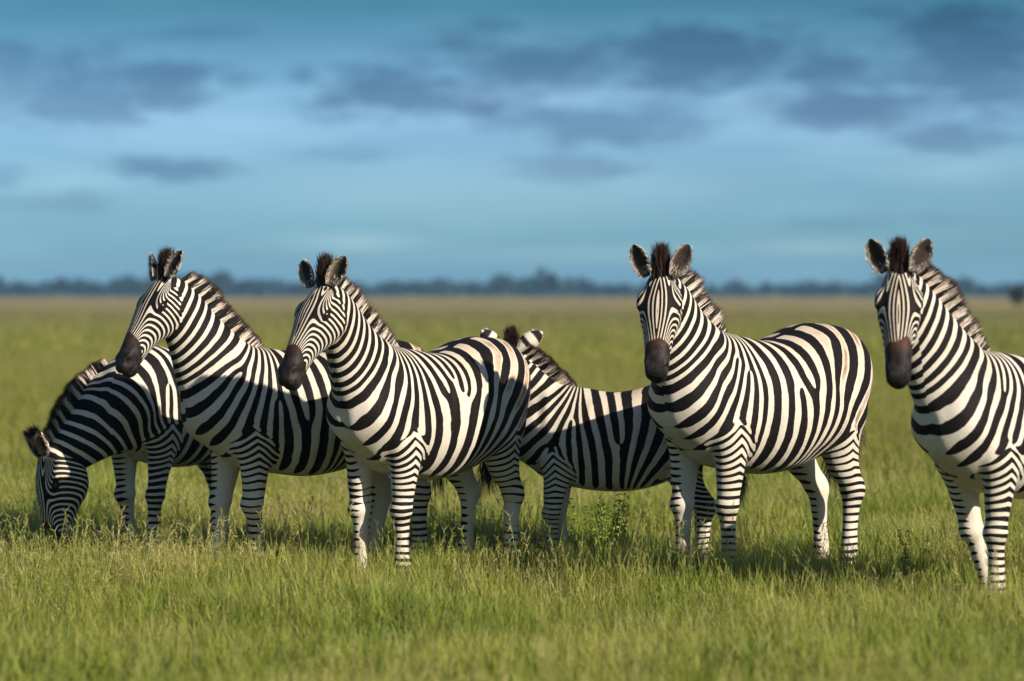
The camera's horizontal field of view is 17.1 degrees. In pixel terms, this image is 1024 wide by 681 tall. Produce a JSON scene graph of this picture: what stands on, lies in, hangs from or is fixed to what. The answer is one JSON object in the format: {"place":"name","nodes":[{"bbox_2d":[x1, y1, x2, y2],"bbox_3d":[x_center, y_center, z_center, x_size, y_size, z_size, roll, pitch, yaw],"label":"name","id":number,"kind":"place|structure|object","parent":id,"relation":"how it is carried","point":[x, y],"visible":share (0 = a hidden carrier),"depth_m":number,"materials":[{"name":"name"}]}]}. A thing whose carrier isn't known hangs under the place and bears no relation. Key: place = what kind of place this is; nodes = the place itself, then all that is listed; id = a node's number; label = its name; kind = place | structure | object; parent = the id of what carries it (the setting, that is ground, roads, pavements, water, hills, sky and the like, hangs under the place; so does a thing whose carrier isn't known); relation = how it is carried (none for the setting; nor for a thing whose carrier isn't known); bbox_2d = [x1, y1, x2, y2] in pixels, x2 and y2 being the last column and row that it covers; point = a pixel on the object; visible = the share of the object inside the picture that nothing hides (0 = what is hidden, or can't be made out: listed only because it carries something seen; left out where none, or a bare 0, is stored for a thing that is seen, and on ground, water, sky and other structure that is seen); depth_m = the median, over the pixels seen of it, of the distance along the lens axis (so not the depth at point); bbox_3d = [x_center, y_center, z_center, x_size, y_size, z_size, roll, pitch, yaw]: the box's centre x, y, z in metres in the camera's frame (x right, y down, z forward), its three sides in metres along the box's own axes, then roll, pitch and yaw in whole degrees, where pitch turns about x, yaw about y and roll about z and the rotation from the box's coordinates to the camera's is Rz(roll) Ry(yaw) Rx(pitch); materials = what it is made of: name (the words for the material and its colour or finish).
{"place":"outdoors","nodes":[
{"label":"outdoors","id":0,"kind":"place"},
{"bbox_2d":[0,294,1023,679],"bbox_3d":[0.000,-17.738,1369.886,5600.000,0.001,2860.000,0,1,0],"label":"ground","id":1,"kind":"structure","parent":0,"point":[774,302],"depth_m":494.26,"materials":[{"name":"green plant"}]},
{"bbox_2d":[21,346,275,556],"bbox_3d":[-2.054,0.669,20.385,0.674,1.372,2.143,1,1,36],"label":"zebra","id":2,"kind":"object","parent":1,"relation":"on","point":[102,409],"visible":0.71,"depth_m":19.82,"materials":[{"name":"fur"}]},
{"bbox_2d":[115,245,452,564],"bbox_3d":[-1.251,0.408,19.414,2.212,1.916,0.646,0,1,-30],"label":"zebra","id":3,"kind":"object","parent":1,"relation":"on","point":[249,417],"visible":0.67,"depth_m":19.08,"materials":[{"name":"fur"}]},
{"bbox_2d":[278,250,530,575],"bbox_3d":[-0.552,0.434,18.828,0.657,1.874,2.304,1,1,35],"label":"zebra","id":4,"kind":"object","parent":1,"relation":"on","point":[454,412],"visible":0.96,"depth_m":18.51,"materials":[{"name":"fur"}]},
{"bbox_2d":[370,600,458,635],"bbox_3d":[-0.433,1.293,15.392,0.408,0.244,0.423,0,1,0],"label":"wild herb","id":5,"kind":"object","parent":1,"relation":"on","point":[411,606],"visible":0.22,"depth_m":15.41,"materials":[{"name":"green plant"}]},
{"bbox_2d":[0,267,1023,296],"bbox_3d":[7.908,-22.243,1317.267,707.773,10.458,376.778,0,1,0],"label":"distant woodland","id":6,"kind":"object","parent":1,"relation":"on","point":[548,284],"visible":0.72,"depth_m":1169.77,"materials":[{"name":"green plant"}]},
{"bbox_2d":[0,444,1023,680],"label":"grass","id":7,"kind":"structure","parent":1,"relation":"on","point":[302,597],"depth_m":16.57,"materials":[{"name":"green plant"}]},
{"bbox_2d":[0,308,1023,364],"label":"grass","id":8,"kind":"structure","parent":1,"relation":"on","point":[423,330],"depth_m":138.93,"materials":[{"name":"green plant"}]},
{"bbox_2d":[0,343,1023,488],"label":"grass","id":9,"kind":"structure","parent":1,"relation":"on","point":[30,390],"depth_m":42.67,"materials":[{"name":"green plant"}]},
{"bbox_2d":[499,526,553,574],"bbox_3d":[0.075,1.186,18.346,0.262,0.371,0.227,0,1,16],"label":"wild herb","id":10,"kind":"object","parent":1,"relation":"on","point":[528,543],"visible":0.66,"depth_m":18.33,"materials":[{"name":"green plant"}]},
{"bbox_2d":[566,484,664,558],"bbox_3d":[0.549,1.080,18.971,0.407,0.566,0.520,1,1,41],"label":"wild herb","id":11,"kind":"object","parent":1,"relation":"on","point":[618,529],"visible":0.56,"depth_m":18.90,"materials":[{"name":"green plant"}]},
{"bbox_2d":[480,324,753,555],"bbox_3d":[0.611,0.627,19.676,1.609,1.467,0.552,0,1,7],"label":"zebra","id":12,"kind":"object","parent":1,"relation":"on","point":[574,435],"visible":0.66,"depth_m":19.49,"materials":[{"name":"fur"}]},
{"bbox_2d":[628,240,872,565],"bbox_3d":[1.351,0.408,18.880,0.731,1.928,2.245,1,1,43],"label":"zebra","id":13,"kind":"object","parent":1,"relation":"on","point":[793,400],"visible":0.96,"depth_m":18.51,"materials":[{"name":"fur"}]},
{"bbox_2d":[888,530,928,591],"bbox_3d":[2.048,1.176,17.610,0.239,0.412,0.182,0,1,-30],"label":"wild herb","id":14,"kind":"object","parent":1,"relation":"on","point":[906,556],"visible":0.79,"depth_m":17.62,"materials":[{"name":"green plant"}]},
{"bbox_2d":[864,235,1023,599],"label":"zebra","id":15,"kind":"object","parent":1,"relation":"on","point":[956,376],"visible":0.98,"depth_m":16.58,"materials":[{"name":"fur"}]},
{"bbox_2d":[1008,282,1023,307],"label":"shrub","id":16,"kind":"object","parent":1,"relation":"on","point":[1016,294],"visible":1,"depth_m":344.58,"materials":[{"name":"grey plant"}]},
{"bbox_2d":[0,0,1023,293],"label":"sky","id":17,"kind":"structure","parent":0,"point":[460,141],"materials":[{"name":"blue"}]}
]}

